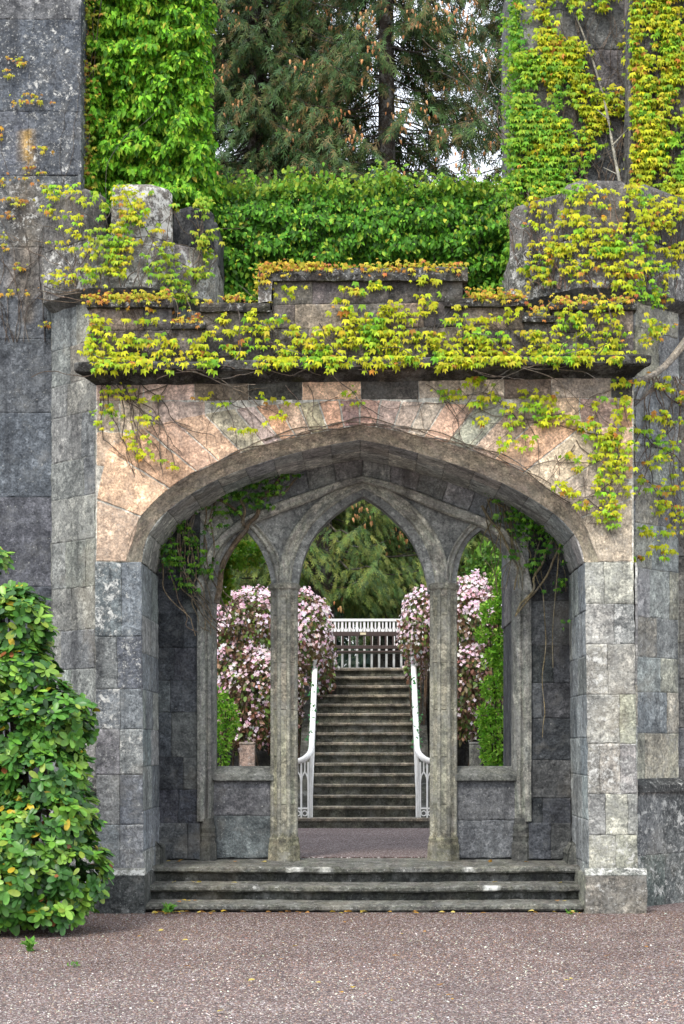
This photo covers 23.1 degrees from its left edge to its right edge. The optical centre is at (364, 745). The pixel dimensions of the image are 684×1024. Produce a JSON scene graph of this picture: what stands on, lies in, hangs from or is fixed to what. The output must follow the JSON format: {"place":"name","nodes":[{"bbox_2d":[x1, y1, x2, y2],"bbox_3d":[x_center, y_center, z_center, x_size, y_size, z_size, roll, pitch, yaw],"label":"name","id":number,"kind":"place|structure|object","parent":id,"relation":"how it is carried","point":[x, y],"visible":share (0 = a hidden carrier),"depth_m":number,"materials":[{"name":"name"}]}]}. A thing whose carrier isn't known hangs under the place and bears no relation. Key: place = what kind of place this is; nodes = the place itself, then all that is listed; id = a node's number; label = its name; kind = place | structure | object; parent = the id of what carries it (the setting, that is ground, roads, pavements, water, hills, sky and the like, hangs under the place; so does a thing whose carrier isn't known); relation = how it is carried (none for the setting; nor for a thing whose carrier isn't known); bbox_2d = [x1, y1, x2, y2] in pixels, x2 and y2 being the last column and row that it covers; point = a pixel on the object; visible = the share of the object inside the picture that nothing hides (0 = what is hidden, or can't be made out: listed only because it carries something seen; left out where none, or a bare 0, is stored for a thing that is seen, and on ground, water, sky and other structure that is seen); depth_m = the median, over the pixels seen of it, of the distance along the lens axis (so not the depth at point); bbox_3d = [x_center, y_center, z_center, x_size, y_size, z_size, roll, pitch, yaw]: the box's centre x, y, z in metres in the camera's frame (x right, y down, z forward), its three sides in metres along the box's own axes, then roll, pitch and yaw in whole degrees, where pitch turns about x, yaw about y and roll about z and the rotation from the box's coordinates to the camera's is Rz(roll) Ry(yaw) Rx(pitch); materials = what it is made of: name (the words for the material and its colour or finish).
{"place":"outdoors","nodes":[
{"label":"outdoors","id":0,"kind":"place"},
{"bbox_2d":[0,902,683,1023],"bbox_3d":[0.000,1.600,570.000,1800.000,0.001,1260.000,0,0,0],"label":"gravel forecourt","id":1,"kind":"structure","parent":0,"point":[675,907],"depth_m":11.90,"materials":[{"name":"grey gravel"}]},
{"bbox_2d":[18,936,37,950],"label":"weed","id":2,"kind":"object","parent":1,"relation":"on","point":[29,943],"visible":1,"depth_m":12.99,"materials":[{"name":"green plant"}]},
{"bbox_2d":[0,0,92,844],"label":"castle tower","id":3,"kind":"structure","parent":1,"relation":"on","point":[45,39],"depth_m":17.25,"materials":[{"name":"stone"}]},
{"bbox_2d":[0,56,161,341],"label":"creeper","id":4,"kind":"object","parent":3,"relation":"attached to","point":[40,102],"visible":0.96,"depth_m":17.22,"materials":[{"name":"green plant"}]},
{"bbox_2d":[83,0,108,189],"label":"creeper","id":5,"kind":"object","parent":3,"relation":"attached to","point":[90,19],"visible":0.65,"depth_m":17.49,"materials":[{"name":"green plant"}]},
{"bbox_2d":[0,547,115,935],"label":"rhododendron bush","id":6,"kind":"object","parent":1,"relation":"on","point":[39,881],"visible":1,"depth_m":14.14,"materials":[{"name":"green plant"}]},
{"bbox_2d":[42,184,225,902],"bbox_3d":[-2.432,-1.929,17.507,1.839,7.258,2.106,0,0,0],"label":"castle turret","id":7,"kind":"object","parent":1,"relation":"on","point":[73,493],"visible":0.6,"depth_m":16.80,"materials":[{"name":"stone"}]},
{"bbox_2d":[4,182,246,310],"bbox_3d":[-2.437,-5.003,16.662,2.477,1.356,0.748,0,0,0],"label":"creeper","id":8,"kind":"object","parent":7,"relation":"attached to","point":[133,217],"visible":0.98,"depth_m":16.44,"materials":[{"name":"green plant"}]},
{"bbox_2d":[162,902,176,912],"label":"weed","id":9,"kind":"object","parent":1,"relation":"on","point":[168,908],"visible":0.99,"depth_m":15.95,"materials":[{"name":"green plant"}]},
{"bbox_2d":[74,267,651,913],"bbox_3d":[-0.013,-1.455,17.186,5.457,6.311,2.828,0,0,0],"label":"castle porch","id":10,"kind":"object","parent":1,"relation":"on","point":[138,517],"visible":0.95,"depth_m":16.00,"materials":[{"name":"grey stone"}]},
{"bbox_2d":[99,8,197,242],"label":"castle tower","id":11,"kind":"structure","parent":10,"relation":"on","point":[108,223],"depth_m":18.05,"materials":[{"name":"stone"}]},
{"bbox_2d":[84,0,226,214],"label":"ivy","id":12,"kind":"object","parent":11,"relation":"attached to","point":[148,52],"visible":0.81,"depth_m":17.67,"materials":[{"name":"green plant"}]},
{"bbox_2d":[89,382,365,477],"bbox_3d":[-1.309,-3.023,15.927,2.646,0.910,0.135,0,0,0],"label":"creeper","id":13,"kind":"object","parent":10,"relation":"attached to","point":[146,417],"visible":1,"depth_m":15.94,"materials":[{"name":"green plant"}]},
{"bbox_2d":[158,473,303,635],"bbox_3d":[-1.405,-2.048,17.160,1.572,1.820,0.230,0,0,0],"label":"ivy","id":14,"kind":"object","parent":10,"relation":"attached to","point":[258,497],"visible":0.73,"depth_m":17.20,"materials":[{"name":"green plant"}]},
{"bbox_2d":[31,256,646,416],"bbox_3d":[-0.242,-3.891,15.892,5.813,1.573,0.546,0,0,0],"label":"creeper","id":15,"kind":"object","parent":10,"relation":"attached to","point":[317,358],"visible":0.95,"depth_m":15.90,"materials":[{"name":"yellow plant"}]},
{"bbox_2d":[220,210,503,302],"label":"curtain wall","id":16,"kind":"structure","parent":10,"relation":"on","point":[241,301],"depth_m":18.55,"materials":[{"name":"stone"}]},
{"bbox_2d":[212,159,509,302],"bbox_3d":[0.010,-5.652,18.402,3.620,1.784,1.069,0,0,0],"label":"ivy","id":17,"kind":"object","parent":16,"relation":"attached to","point":[320,218],"visible":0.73,"depth_m":18.23,"materials":[{"name":"green plant"}]},
{"bbox_2d":[190,376,645,542],"bbox_3d":[0.509,-2.733,15.925,4.352,1.590,0.144,0,0,0],"label":"creeper","id":18,"kind":"object","parent":10,"relation":"attached to","point":[608,443],"visible":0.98,"depth_m":15.93,"materials":[{"name":"green plant"}]},
{"bbox_2d":[480,493,570,736],"bbox_3d":[1.622,-1.444,17.152,1.045,2.709,0.231,0,0,0],"label":"ivy","id":19,"kind":"object","parent":10,"relation":"attached to","point":[508,513],"visible":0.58,"depth_m":17.21,"materials":[{"name":"green plant"}]},
{"bbox_2d":[599,298,683,562],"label":"creeper","id":20,"kind":"object","parent":10,"relation":"attached to","point":[672,357],"visible":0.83,"depth_m":16.79,"materials":[{"name":"green plant"}]},
{"bbox_2d":[146,858,583,911],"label":"porch steps","id":21,"kind":"structure","parent":1,"relation":"on","point":[366,884],"depth_m":16.44,"materials":[{"name":"stone"}]},
{"bbox_2d":[157,459,570,861],"bbox_3d":[0.000,-1.037,17.483,4.299,4.555,0.475,0,0,0],"label":"stone screen","id":22,"kind":"object","parent":21,"relation":"on","point":[519,809],"visible":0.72,"depth_m":17.32,"materials":[{"name":"stone"}]},
{"bbox_2d":[500,181,683,905],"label":"castle turret","id":23,"kind":"object","parent":1,"relation":"on","point":[660,813],"visible":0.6,"depth_m":16.81,"materials":[{"name":"stone"}]},
{"bbox_2d":[505,178,683,348],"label":"creeper","id":24,"kind":"object","parent":23,"relation":"attached to","point":[615,249],"visible":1,"depth_m":16.43,"materials":[{"name":"yellow plant"}]},
{"bbox_2d":[501,0,683,778],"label":"castle tower","id":25,"kind":"structure","parent":1,"relation":"on","point":[619,11],"depth_m":17.55,"materials":[{"name":"stone"}]},
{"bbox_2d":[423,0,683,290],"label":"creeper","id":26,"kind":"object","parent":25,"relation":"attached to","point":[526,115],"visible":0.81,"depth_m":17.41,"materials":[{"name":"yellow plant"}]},
{"bbox_2d":[214,0,501,662],"label":"sky","id":27,"kind":"structure","parent":0,"point":[456,157],"materials":[{"name":"white"}]},
{"bbox_2d":[298,668,429,827],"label":"garden staircase","id":28,"kind":"structure","parent":0,"point":[364,771],"depth_m":25.33,"materials":[{"name":"stone"}]},
{"bbox_2d":[298,653,317,817],"bbox_3d":[-0.927,-0.365,25.395,0.412,2.778,3.152,0,0,0],"label":"stair railing","id":29,"kind":"object","parent":28,"relation":"on","point":[305,758],"visible":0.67,"depth_m":23.92,"materials":[{"name":"white metal"}]},
{"bbox_2d":[304,656,320,747],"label":"twining plant","id":30,"kind":"object","parent":29,"relation":"attached to","point":[307,739],"visible":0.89,"depth_m":25.09,"materials":[{"name":"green plant"}]},
{"bbox_2d":[410,643,429,817],"bbox_3d":[0.927,-0.365,25.395,0.412,2.778,3.152,0,0,0],"label":"stair railing","id":31,"kind":"object","parent":28,"relation":"on","point":[419,754],"visible":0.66,"depth_m":23.92,"materials":[{"name":"white metal"}]},
{"bbox_2d":[407,655,422,748],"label":"twining plant","id":32,"kind":"object","parent":31,"relation":"attached to","point":[411,679],"visible":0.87,"depth_m":25.07,"materials":[{"name":"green plant"}]},
{"bbox_2d":[298,828,429,857],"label":"courtyard gravel","id":33,"kind":"structure","parent":0,"point":[363,842],"depth_m":20.24,"materials":[{"name":"grey gravel"}]},
{"bbox_2d":[217,685,242,765],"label":"garden shrub","id":34,"kind":"object","parent":33,"relation":"on","point":[225,747],"visible":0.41,"depth_m":22.16,"materials":[{"name":"green plant"}]},
{"bbox_2d":[220,540,264,604],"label":"garden shrub","id":35,"kind":"object","parent":33,"relation":"on","point":[240,561],"visible":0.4,"depth_m":20.41,"materials":[{"name":"green plant"}]},
{"bbox_2d":[239,742,255,765],"bbox_3d":[-1.783,0.565,25.516,0.242,1.250,0.244,0,0,0],"label":"stone post","id":36,"kind":"object","parent":33,"relation":"on","point":[247,753],"visible":0.3,"depth_m":25.40,"materials":[{"name":"stone"}]},
{"bbox_2d":[217,671,304,780],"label":"retaining wall","id":37,"kind":"structure","parent":33,"relation":"on","point":[263,758],"depth_m":27.40,"materials":[{"name":"stone"}]},
{"bbox_2d":[217,584,339,768],"bbox_3d":[-1.480,-0.691,26.246,2.477,3.775,1.616,0,0,-14],"label":"clematis","id":38,"kind":"object","parent":33,"relation":"on","point":[240,669],"visible":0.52,"depth_m":25.92,"materials":[{"name":"pink plant"}]},
{"bbox_2d":[394,569,502,765],"bbox_3d":[1.586,-0.806,26.230,2.275,4.004,1.589,0,0,14],"label":"clematis","id":39,"kind":"object","parent":33,"relation":"on","point":[468,596],"visible":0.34,"depth_m":25.96,"materials":[{"name":"pink plant"}]},
{"bbox_2d":[425,671,498,772],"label":"retaining wall","id":40,"kind":"structure","parent":33,"relation":"on","point":[463,754],"depth_m":27.40,"materials":[{"name":"stone"}]},
{"bbox_2d":[468,742,480,765],"bbox_3d":[1.692,0.565,25.490,0.190,1.250,0.192,0,0,0],"label":"stone post","id":41,"kind":"object","parent":33,"relation":"on","point":[474,756],"visible":0.25,"depth_m":25.40,"materials":[{"name":"stone"}]},
{"bbox_2d":[473,566,502,765],"bbox_3d":[1.825,-0.600,22.194,0.657,3.604,0.640,0,0,42],"label":"garden shrub","id":42,"kind":"object","parent":33,"relation":"on","point":[486,733],"visible":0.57,"depth_m":22.14,"materials":[{"name":"green plant"}]},
{"bbox_2d":[320,632,408,666],"bbox_3d":[0.000,-1.573,28.485,1.540,0.786,0.570,0,0,0],"label":"garden bench","id":43,"kind":"object","parent":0,"point":[364,634],"visible":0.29,"depth_m":28.72,"materials":[{"name":"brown wood"}]},
{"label":"garden terrace","id":44,"kind":"structure","parent":0,"visible":0},
{"bbox_2d":[217,530,351,667],"bbox_3d":[-3.054,-6.013,36.068,5.949,10.134,5.770,0,0,0],"label":"spruce tree","id":45,"kind":"object","parent":44,"relation":"on","point":[224,655],"depth_m":35.70,"materials":[{"name":"green plant"}]},
{"bbox_2d":[212,0,369,644],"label":"spruce tree","id":46,"kind":"object","parent":44,"relation":"on","point":[224,143],"visible":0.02,"depth_m":49.35,"materials":[{"name":"green plant"}]},
{"bbox_2d":[206,0,378,663],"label":"spruce tree","id":47,"kind":"object","parent":44,"relation":"on","point":[251,55],"visible":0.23,"depth_m":38.65,"materials":[{"name":"green plant"}]},
{"bbox_2d":[217,499,473,666],"bbox_3d":[-0.731,-5.818,33.561,6.045,9.524,5.662,0,0,-14],"label":"spruce tree","id":48,"kind":"object","parent":44,"relation":"on","point":[320,563],"visible":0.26,"depth_m":32.81,"materials":[{"name":"green plant"}]},
{"bbox_2d":[259,619,470,670],"bbox_3d":[0.000,-1.693,29.000,3.700,1.026,0.060,0,0,0],"label":"picket fence","id":49,"kind":"object","parent":44,"relation":"on","point":[386,628],"visible":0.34,"depth_m":28.98,"materials":[{"name":"white paint"}]},
{"bbox_2d":[238,517,501,668],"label":"wood","id":50,"kind":"object","parent":44,"relation":"on","point":[353,661],"depth_m":56.67,"materials":[{"name":"green plant"}]},
{"bbox_2d":[260,0,501,667],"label":"spruce tree","id":51,"kind":"object","parent":44,"relation":"on","point":[412,28],"visible":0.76,"depth_m":36.48,"materials":[{"name":"green plant"}]},
{"bbox_2d":[299,502,500,667],"bbox_3d":[1.268,-6.330,36.183,6.151,10.500,6.408,0,0,0],"label":"spruce tree","id":52,"kind":"object","parent":44,"relation":"on","point":[474,542],"visible":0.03,"depth_m":35.40,"materials":[{"name":"green plant"}]},
{"bbox_2d":[368,0,503,642],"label":"spruce tree","id":53,"kind":"object","parent":44,"relation":"on","point":[492,29],"visible":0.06,"depth_m":41.16,"materials":[{"name":"green plant"}]},
{"bbox_2d":[399,538,499,658],"bbox_3d":[3.424,-6.080,36.931,6.252,10.000,5.785,0,0,0],"label":"spruce tree","id":54,"kind":"object","parent":44,"relation":"on","point":[472,571],"depth_m":35.55,"materials":[{"name":"green plant"}]},
{"bbox_2d":[460,540,501,638],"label":"garden shrub","id":55,"kind":"object","parent":44,"relation":"on","point":[479,563],"visible":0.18,"depth_m":27.34,"materials":[{"name":"green plant"}]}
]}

